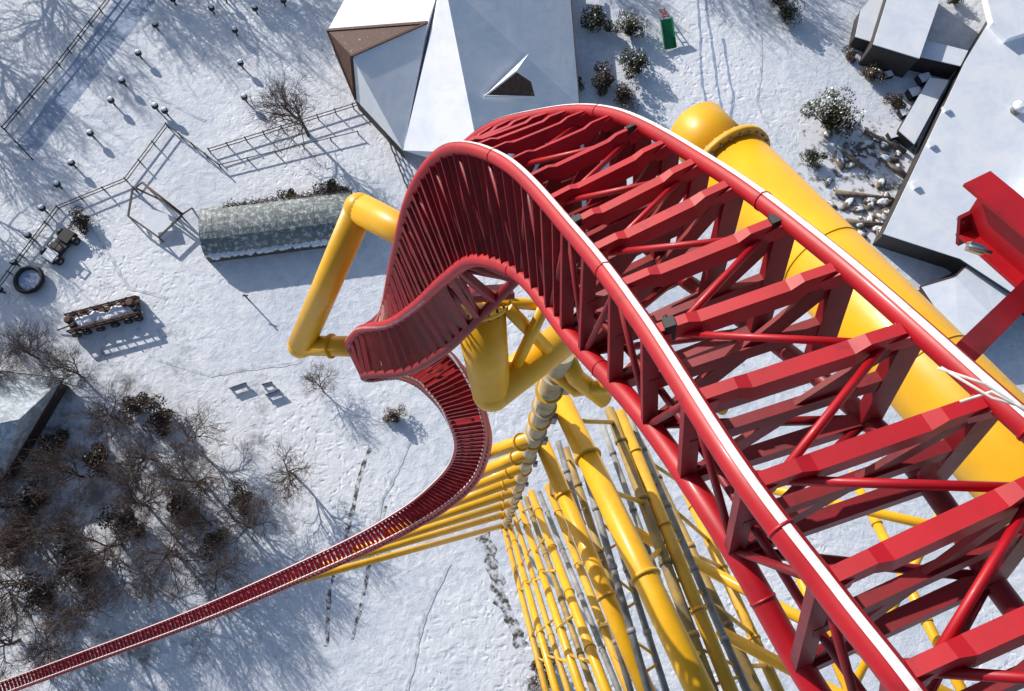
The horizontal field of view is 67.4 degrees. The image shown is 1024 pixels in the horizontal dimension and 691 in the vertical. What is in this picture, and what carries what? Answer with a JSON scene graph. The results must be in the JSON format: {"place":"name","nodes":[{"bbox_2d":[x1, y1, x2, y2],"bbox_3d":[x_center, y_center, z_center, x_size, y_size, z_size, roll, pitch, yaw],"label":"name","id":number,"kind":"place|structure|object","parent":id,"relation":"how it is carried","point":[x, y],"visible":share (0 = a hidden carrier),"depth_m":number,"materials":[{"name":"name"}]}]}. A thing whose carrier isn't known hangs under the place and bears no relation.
{"place":"outdoors","nodes":[
{"label":"outdoors","id":0,"kind":"place"},
{"bbox_2d":[16,0,154,155],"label":"path","id":1,"kind":"structure","parent":0,"point":[118,22],"depth_m":143.33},
{"bbox_2d":[12,159,167,298],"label":"path","id":2,"kind":"structure","parent":0,"point":[47,185],"depth_m":133.48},
{"bbox_2d":[63,38,205,121],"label":"path","id":3,"kind":"structure","parent":0,"point":[101,70],"depth_m":142.30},
{"bbox_2d":[148,354,300,376],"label":"path","id":4,"kind":"structure","parent":0,"point":[224,372],"depth_m":127.85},
{"bbox_2d":[324,448,371,646],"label":"path","id":5,"kind":"structure","parent":0,"point":[348,526],"depth_m":121.25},
{"bbox_2d":[351,506,386,639],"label":"path","id":6,"kind":"structure","parent":0,"point":[364,587],"depth_m":118.50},
{"bbox_2d":[372,441,410,536],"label":"path","id":7,"kind":"structure","parent":0,"point":[391,483],"depth_m":123.36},
{"bbox_2d":[405,563,450,690],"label":"path","id":8,"kind":"structure","parent":0,"point":[428,607],"depth_m":117.47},
{"bbox_2d":[475,532,528,648],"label":"path","id":9,"kind":"structure","parent":0,"point":[488,547],"depth_m":119.17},
{"bbox_2d":[0,0,1023,690],"bbox_3d":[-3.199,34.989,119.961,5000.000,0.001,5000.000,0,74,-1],"label":"ground","id":10,"kind":"structure","parent":0,"point":[206,316],"depth_m":129.34,"materials":[{"name":"snow"}]},
{"bbox_2d":[0,336,28,382],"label":"bare tree","id":11,"kind":"object","parent":10,"relation":"on","point":[4,371],"visible":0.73,"depth_m":121.55,"materials":[{"name":"brown plant"}]},
{"bbox_2d":[0,522,28,569],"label":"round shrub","id":12,"kind":"object","parent":10,"relation":"on","point":[1,540],"visible":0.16,"depth_m":116.60,"materials":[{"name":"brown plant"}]},
{"bbox_2d":[0,601,30,683],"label":"bare tree","id":13,"kind":"object","parent":10,"relation":"on","point":[2,641],"visible":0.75,"depth_m":109.75,"materials":[{"name":"brown plant"}]},
{"bbox_2d":[0,457,34,517],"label":"bare tree","id":14,"kind":"object","parent":10,"relation":"on","point":[4,496],"visible":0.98,"depth_m":116.16,"materials":[{"name":"brown plant"}]},
{"bbox_2d":[0,507,49,576],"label":"bare tree","id":15,"kind":"object","parent":10,"relation":"on","point":[27,513],"visible":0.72,"depth_m":113.14,"materials":[{"name":"brown plant"}]},
{"bbox_2d":[13,265,44,293],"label":"large tyre","id":16,"kind":"object","parent":10,"relation":"on","point":[29,279],"visible":1,"depth_m":130.32,"materials":[{"name":"black rubber"}]},
{"bbox_2d":[6,471,52,521],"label":"round shrub","id":17,"kind":"object","parent":10,"relation":"on","point":[28,502],"visible":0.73,"depth_m":118.65,"materials":[{"name":"brown plant"}]},
{"bbox_2d":[0,313,59,366],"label":"bare tree","id":18,"kind":"object","parent":10,"relation":"on","point":[20,346],"visible":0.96,"depth_m":122.01,"materials":[{"name":"brown plant"}]},
{"bbox_2d":[0,551,64,639],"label":"bare tree","id":19,"kind":"object","parent":10,"relation":"on","point":[11,596],"visible":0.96,"depth_m":110.55,"materials":[{"name":"brown plant"}]},
{"bbox_2d":[0,372,68,481],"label":"cottage","id":20,"kind":"structure","parent":10,"relation":"on","point":[27,408],"depth_m":120.11,"materials":[{"name":"stone"}]},
{"bbox_2d":[16,570,57,618],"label":"round shrub","id":21,"kind":"object","parent":10,"relation":"on","point":[38,603],"visible":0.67,"depth_m":114.98,"materials":[{"name":"brown plant"}]},
{"bbox_2d":[0,602,83,690],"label":"bare tree","id":22,"kind":"object","parent":10,"relation":"on","point":[48,648],"visible":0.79,"depth_m":108.72,"materials":[{"name":"brown plant"}]},
{"bbox_2d":[0,487,92,564],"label":"bare tree","id":23,"kind":"object","parent":10,"relation":"on","point":[47,531],"visible":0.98,"depth_m":112.02,"materials":[{"name":"brown plant"}]},
{"bbox_2d":[28,428,69,467],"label":"round shrub","id":24,"kind":"object","parent":10,"relation":"on","point":[55,439],"visible":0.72,"depth_m":121.36,"materials":[{"name":"brown plant"}]},
{"bbox_2d":[2,0,109,128],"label":"railing","id":25,"kind":"object","parent":10,"relation":"on","point":[55,64],"visible":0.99,"depth_m":142.08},
{"bbox_2d":[11,426,102,506],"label":"bare tree","id":26,"kind":"object","parent":10,"relation":"on","point":[54,467],"visible":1,"depth_m":115.54,"materials":[{"name":"brown plant"}]},
{"bbox_2d":[40,227,80,265],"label":"utility buggy","id":27,"kind":"object","parent":10,"relation":"on","point":[54,252],"visible":1,"depth_m":131.75,"materials":[{"name":"black metal"}]},
{"bbox_2d":[26,333,102,395],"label":"bare tree","id":28,"kind":"object","parent":10,"relation":"on","point":[54,361],"visible":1,"depth_m":121.12,"materials":[{"name":"brown plant"}]},
{"bbox_2d":[27,558,118,648],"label":"bare tree","id":29,"kind":"object","parent":10,"relation":"on","point":[78,609],"visible":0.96,"depth_m":109.41,"materials":[{"name":"brown plant"}]},
{"bbox_2d":[52,531,94,591],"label":"round shrub","id":30,"kind":"object","parent":10,"relation":"on","point":[70,571],"visible":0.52,"depth_m":116.09,"materials":[{"name":"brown plant"}]},
{"bbox_2d":[68,204,90,234],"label":"round shrub","id":31,"kind":"object","parent":10,"relation":"on","point":[83,220],"visible":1,"depth_m":132.90,"materials":[{"name":"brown plant"}]},
{"bbox_2d":[0,124,167,285],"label":"wooden fence","id":32,"kind":"object","parent":10,"relation":"on","point":[35,240],"visible":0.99,"depth_m":134.57,"materials":[{"name":"brown wood"}]},
{"bbox_2d":[29,508,159,618],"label":"bare tree","id":33,"kind":"object","parent":10,"relation":"on","point":[111,554],"visible":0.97,"depth_m":111.31,"materials":[{"name":"brown plant"}]},
{"bbox_2d":[81,441,109,480],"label":"round shrub","id":34,"kind":"object","parent":10,"relation":"on","point":[91,460],"visible":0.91,"depth_m":120.92,"materials":[{"name":"brown plant"}]},
{"bbox_2d":[57,295,143,337],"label":"hay wagon","id":35,"kind":"object","parent":10,"relation":"on","point":[113,313],"visible":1,"depth_m":128.03,"materials":[{"name":"brown wood"}]},
{"bbox_2d":[66,376,142,457],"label":"bare tree","id":36,"kind":"object","parent":10,"relation":"on","point":[111,418],"visible":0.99,"depth_m":118.49,"materials":[{"name":"brown plant"}]},
{"bbox_2d":[97,504,144,542],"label":"round shrub","id":37,"kind":"object","parent":10,"relation":"on","point":[122,520],"visible":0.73,"depth_m":118.15,"materials":[{"name":"brown plant"}]},
{"bbox_2d":[115,392,149,426],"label":"round shrub","id":38,"kind":"object","parent":10,"relation":"on","point":[137,406],"visible":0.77,"depth_m":123.52,"materials":[{"name":"brown plant"}]},
{"bbox_2d":[101,459,176,529],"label":"bare tree","id":39,"kind":"object","parent":10,"relation":"on","point":[139,504],"visible":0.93,"depth_m":114.98,"materials":[{"name":"brown plant"}]},
{"bbox_2d":[94,432,195,502],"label":"bare tree","id":40,"kind":"object","parent":10,"relation":"on","point":[143,457],"visible":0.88,"depth_m":115.78,"materials":[{"name":"brown plant"}]},
{"bbox_2d":[141,393,174,438],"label":"round shrub","id":41,"kind":"object","parent":10,"relation":"on","point":[160,418],"visible":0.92,"depth_m":123.11,"materials":[{"name":"brown plant"}]},
{"bbox_2d":[127,181,192,242],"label":"swing frame","id":42,"kind":"object","parent":10,"relation":"on","point":[156,221],"visible":1,"depth_m":133.53,"materials":[{"name":"brown wood"}]},
{"bbox_2d":[111,513,219,621],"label":"bare tree","id":43,"kind":"object","parent":10,"relation":"on","point":[169,555],"visible":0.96,"depth_m":112.06,"materials":[{"name":"brown plant"}]},
{"bbox_2d":[165,486,199,524],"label":"round shrub","id":44,"kind":"object","parent":10,"relation":"on","point":[175,505],"visible":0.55,"depth_m":119.22,"materials":[{"name":"brown plant"}]},
{"bbox_2d":[139,438,244,515],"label":"bare tree","id":45,"kind":"object","parent":10,"relation":"on","point":[196,481],"visible":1,"depth_m":114.60,"materials":[{"name":"brown plant"}]},
{"bbox_2d":[165,122,218,164],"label":"wooden fence","id":46,"kind":"object","parent":10,"relation":"on","point":[194,146],"visible":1,"depth_m":138.15,"materials":[{"name":"brown wood"}]},
{"bbox_2d":[155,402,233,472],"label":"bare tree","id":47,"kind":"object","parent":10,"relation":"on","point":[189,431],"visible":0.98,"depth_m":119.24,"materials":[{"name":"brown plant"}]},
{"bbox_2d":[159,496,237,553],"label":"bare tree","id":48,"kind":"object","parent":10,"relation":"on","point":[198,521],"visible":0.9,"depth_m":114.92,"materials":[{"name":"brown plant"}]},
{"bbox_2d":[193,527,229,563],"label":"round shrub","id":49,"kind":"object","parent":10,"relation":"on","point":[220,538],"visible":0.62,"depth_m":118.05,"materials":[{"name":"brown plant"}]},
{"bbox_2d":[187,537,261,616],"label":"bare tree","id":50,"kind":"object","parent":10,"relation":"on","point":[215,565],"visible":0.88,"depth_m":113.51,"materials":[{"name":"brown plant"}]},
{"bbox_2d":[229,382,247,392],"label":"bench","id":51,"kind":"object","parent":10,"relation":"on","point":[233,389],"visible":1,"depth_m":126.38,"materials":[{"name":"grey wood"}]},
{"bbox_2d":[226,478,253,516],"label":"round shrub","id":52,"kind":"object","parent":10,"relation":"on","point":[239,496],"visible":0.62,"depth_m":120.37,"materials":[{"name":"brown plant"}]},
{"bbox_2d":[213,478,282,563],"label":"bare tree","id":53,"kind":"object","parent":10,"relation":"on","point":[248,525],"visible":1,"depth_m":114.91,"materials":[{"name":"brown plant"}]},
{"bbox_2d":[198,190,352,261],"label":"greenhouse","id":54,"kind":"object","parent":10,"relation":"on","point":[264,228],"visible":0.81,"depth_m":130.82,"materials":[{"name":"grey"}]},
{"bbox_2d":[222,184,351,206],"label":"climbing vine","id":55,"kind":"object","parent":54,"relation":"attached to","point":[308,194],"visible":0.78,"depth_m":133.00,"materials":[{"name":"brown plant"}]},
{"bbox_2d":[207,102,356,153],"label":"wooden fence","id":56,"kind":"object","parent":10,"relation":"on","point":[334,109],"visible":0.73,"depth_m":139.36,"materials":[{"name":"brown wood"}]},
{"bbox_2d":[241,69,325,165],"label":"bare tree","id":57,"kind":"object","parent":10,"relation":"on","point":[288,105],"visible":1,"depth_m":131.85,"materials":[{"name":"brown plant"}]},
{"bbox_2d":[276,188,298,198],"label":"round shrub","id":58,"kind":"object","parent":10,"relation":"on","point":[288,192],"visible":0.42,"depth_m":135.25,"materials":[{"name":"brown plant"}]},
{"bbox_2d":[259,436,317,509],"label":"bare tree","id":59,"kind":"object","parent":10,"relation":"on","point":[289,483],"visible":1,"depth_m":117.35,"materials":[{"name":"brown plant"}]},
{"bbox_2d":[219,130,358,167],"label":"wooden fence","id":60,"kind":"object","parent":10,"relation":"on","point":[289,147],"visible":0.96,"depth_m":138.52,"materials":[{"name":"brown wood"}]},
{"bbox_2d":[298,359,340,399],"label":"bare tree","id":61,"kind":"object","parent":10,"relation":"on","point":[311,378],"visible":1,"depth_m":124.21,"materials":[{"name":"brown plant"}]},
{"bbox_2d":[311,178,347,194],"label":"round shrub","id":62,"kind":"object","parent":10,"relation":"on","point":[331,182],"visible":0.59,"depth_m":135.08,"materials":[{"name":"brown plant"}]},
{"bbox_2d":[382,404,407,422],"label":"round shrub","id":63,"kind":"object","parent":10,"relation":"on","point":[392,415],"visible":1,"depth_m":125.05,"materials":[{"name":"brown plant"}]},
{"bbox_2d":[326,0,579,158],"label":"lodge","id":64,"kind":"structure","parent":10,"relation":"on","point":[420,82],"depth_m":134.07,"materials":[{"name":"white wood"}]},
{"bbox_2d":[529,648,555,688],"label":"round shrub","id":65,"kind":"object","parent":10,"relation":"on","point":[534,667],"visible":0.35,"depth_m":114.22,"materials":[{"name":"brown plant"}]},
{"bbox_2d":[580,4,612,32],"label":"round shrub","id":66,"kind":"object","parent":10,"relation":"on","point":[596,19],"visible":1,"depth_m":145.85,"materials":[{"name":"green plant"}]},
{"bbox_2d":[591,60,614,96],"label":"round shrub","id":67,"kind":"object","parent":10,"relation":"on","point":[605,79],"visible":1,"depth_m":143.00,"materials":[{"name":"brown plant"}]},
{"bbox_2d":[613,79,639,112],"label":"round shrub","id":68,"kind":"object","parent":10,"relation":"on","point":[624,92],"visible":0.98,"depth_m":141.78,"materials":[{"name":"brown plant"}]},
{"bbox_2d":[288,354,966,690],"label":"support tower","id":69,"kind":"structure","parent":10,"relation":"on","point":[662,515],"depth_m":33.62,"materials":[{"name":"metal"}]},
{"bbox_2d":[0,103,1023,690],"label":"coaster track","id":70,"kind":"structure","parent":69,"relation":"on","point":[480,203],"depth_m":6.96,"materials":[{"name":"metal"}]},
{"bbox_2d":[287,192,399,358],"bbox_3d":[-3.601,-1.078,18.223,4.073,5.188,2.640,-43,79,-12],"label":"support bracket","id":71,"kind":"object","parent":70,"relation":"attached to","point":[361,214],"visible":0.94,"depth_m":17.93,"materials":[{"name":"metal"}]},
{"bbox_2d":[455,284,574,411],"bbox_3d":[-0.006,-0.564,17.615,3.442,4.477,2.495,-39,78,-12],"label":"elbow support","id":72,"kind":"object","parent":70,"relation":"attached to","point":[499,378],"visible":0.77,"depth_m":17.64,"materials":[{"name":"yellow paint"}]},
{"bbox_2d":[671,101,1023,525],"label":"support beam","id":73,"kind":"structure","parent":70,"relation":"attached to","point":[717,131],"depth_m":11.07,"materials":[{"name":"metal"}]},
{"bbox_2d":[937,366,1023,411],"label":"rope","id":74,"kind":"object","parent":70,"relation":"attached to","point":[994,391],"visible":1,"depth_m":4.97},
{"bbox_2d":[955,171,1023,360],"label":"service beam","id":75,"kind":"structure","parent":70,"relation":"attached to","point":[990,228],"depth_m":7.51,"materials":[{"name":"metal"}]},
{"bbox_2d":[610,6,647,37],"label":"round shrub","id":76,"kind":"object","parent":10,"relation":"on","point":[630,28],"visible":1,"depth_m":145.72,"materials":[{"name":"green plant"}]},
{"bbox_2d":[618,48,650,79],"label":"round shrub","id":77,"kind":"object","parent":10,"relation":"on","point":[635,63],"visible":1,"depth_m":143.51,"materials":[{"name":"green plant"}]},
{"bbox_2d":[659,8,676,49],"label":"playground slide","id":78,"kind":"object","parent":10,"relation":"on","point":[668,33],"visible":1,"depth_m":146.95,"materials":[{"name":"green plastic"}]},
{"bbox_2d":[773,0,805,27],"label":"round shrub","id":79,"kind":"object","parent":10,"relation":"on","point":[785,13],"visible":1,"depth_m":148.06,"materials":[{"name":"green plant"}]},
{"bbox_2d":[800,87,865,138],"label":"round shrub","id":80,"kind":"object","parent":10,"relation":"on","point":[834,118],"visible":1,"depth_m":139.88,"materials":[{"name":"green plant"}]},
{"bbox_2d":[842,44,857,63],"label":"round shrub","id":81,"kind":"object","parent":10,"relation":"on","point":[850,55],"visible":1,"depth_m":147.07,"materials":[{"name":"brown plant"}]},
{"bbox_2d":[797,120,918,244],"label":"garden bed","id":82,"kind":"object","parent":10,"relation":"on","point":[857,179],"visible":0.46,"depth_m":141.37,"materials":[{"name":"snow"}]},
{"bbox_2d":[800,149,827,167],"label":"round shrub","id":83,"kind":"object","parent":82,"relation":"on","point":[812,157],"visible":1,"depth_m":139.84,"materials":[{"name":"green plant"}]},
{"bbox_2d":[834,150,844,170],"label":"rock","id":84,"kind":"object","parent":82,"relation":"on","point":[839,156],"visible":1,"depth_m":141.22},
{"bbox_2d":[841,196,855,209],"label":"rock","id":85,"kind":"object","parent":82,"relation":"on","point":[848,202],"visible":1,"depth_m":138.77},
{"bbox_2d":[843,151,865,168],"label":"log","id":86,"kind":"object","parent":82,"relation":"on","point":[858,163],"visible":1,"depth_m":141.07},
{"bbox_2d":[834,189,893,200],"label":"log","id":87,"kind":"object","parent":82,"relation":"on","point":[848,193],"visible":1,"depth_m":139.06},
{"bbox_2d":[853,139,874,150],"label":"rock","id":88,"kind":"object","parent":82,"relation":"on","point":[863,145],"visible":1,"depth_m":142.17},
{"bbox_2d":[845,218,883,225],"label":"log","id":89,"kind":"object","parent":82,"relation":"on","point":[856,221],"visible":0.85,"depth_m":137.51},
{"bbox_2d":[873,209,886,221],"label":"rock","id":90,"kind":"object","parent":82,"relation":"on","point":[880,215],"visible":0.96,"depth_m":138.17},
{"bbox_2d":[862,129,906,153],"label":"log","id":91,"kind":"object","parent":82,"relation":"on","point":[880,139],"visible":1,"depth_m":142.37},
{"bbox_2d":[876,197,892,206],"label":"rock","id":92,"kind":"object","parent":82,"relation":"on","point":[883,201],"visible":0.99,"depth_m":138.85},
{"bbox_2d":[878,153,899,163],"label":"rock","id":93,"kind":"object","parent":82,"relation":"on","point":[886,158],"visible":1,"depth_m":141.48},
{"bbox_2d":[885,130,897,140],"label":"storage crate","id":94,"kind":"object","parent":82,"relation":"on","point":[892,136],"visible":1,"depth_m":142.46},
{"bbox_2d":[885,161,906,177],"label":"log","id":95,"kind":"object","parent":82,"relation":"on","point":[896,169],"visible":1,"depth_m":140.79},
{"bbox_2d":[848,0,882,51],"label":"porch","id":96,"kind":"object","parent":10,"relation":"on","point":[864,22],"visible":0.71,"depth_m":147.18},
{"bbox_2d":[861,61,888,84],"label":"round shrub","id":97,"kind":"object","parent":10,"relation":"on","point":[871,72],"visible":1,"depth_m":145.41,"materials":[{"name":"brown plant"}]},
{"bbox_2d":[882,91,906,109],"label":"round shrub","id":98,"kind":"object","parent":10,"relation":"on","point":[898,101],"visible":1,"depth_m":143.85,"materials":[{"name":"brown plant"}]},
{"bbox_2d":[859,0,939,77],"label":"annexe","id":99,"kind":"structure","parent":10,"relation":"on","point":[895,45],"depth_m":143.54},
{"bbox_2d":[896,108,909,118],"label":"storage crate","id":100,"kind":"object","parent":10,"relation":"on","point":[901,113],"visible":0.86,"depth_m":143.84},
{"bbox_2d":[904,86,920,100],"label":"storage crate","id":101,"kind":"object","parent":10,"relation":"on","point":[911,94],"visible":0.96,"depth_m":144.82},
{"bbox_2d":[896,78,948,149],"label":"lean to","id":102,"kind":"object","parent":10,"relation":"on","point":[912,125],"visible":1,"depth_m":142.61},
{"bbox_2d":[914,72,931,86],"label":"storage crate","id":103,"kind":"object","parent":10,"relation":"on","point":[920,80],"visible":0.86,"depth_m":145.74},
{"bbox_2d":[909,40,967,78],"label":"link roof","id":104,"kind":"structure","parent":10,"relation":"on","point":[940,60],"depth_m":144.36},
{"bbox_2d":[872,0,1023,315],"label":"hall","id":105,"kind":"structure","parent":10,"relation":"on","point":[975,129],"depth_m":137.43,"materials":[{"name":"metal"}]},
{"bbox_2d":[918,265,1008,334],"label":"shed","id":106,"kind":"structure","parent":10,"relation":"on","point":[965,300],"depth_m":130.11,"materials":[{"name":"white wood"}]},
{"bbox_2d":[527,638,554,690],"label":"path","id":107,"kind":"structure","parent":0,"point":[551,651],"depth_m":115.66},
{"bbox_2d":[522,675,562,690],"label":"bare tree","id":108,"kind":"object","parent":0,"point":[531,688],"visible":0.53,"depth_m":112.56,"materials":[{"name":"plant"}]},
{"bbox_2d":[697,0,706,101],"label":"path","id":109,"kind":"structure","parent":0,"point":[701,71],"depth_m":147.60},
{"bbox_2d":[705,0,722,107],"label":"path","id":110,"kind":"structure","parent":0,"point":[712,48],"depth_m":147.63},
{"bbox_2d":[722,38,734,117],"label":"path","id":111,"kind":"structure","parent":0,"point":[728,74],"depth_m":146.14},
{"bbox_2d":[751,0,781,146],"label":"path","id":112,"kind":"structure","parent":0,"point":[758,94],"depth_m":146.35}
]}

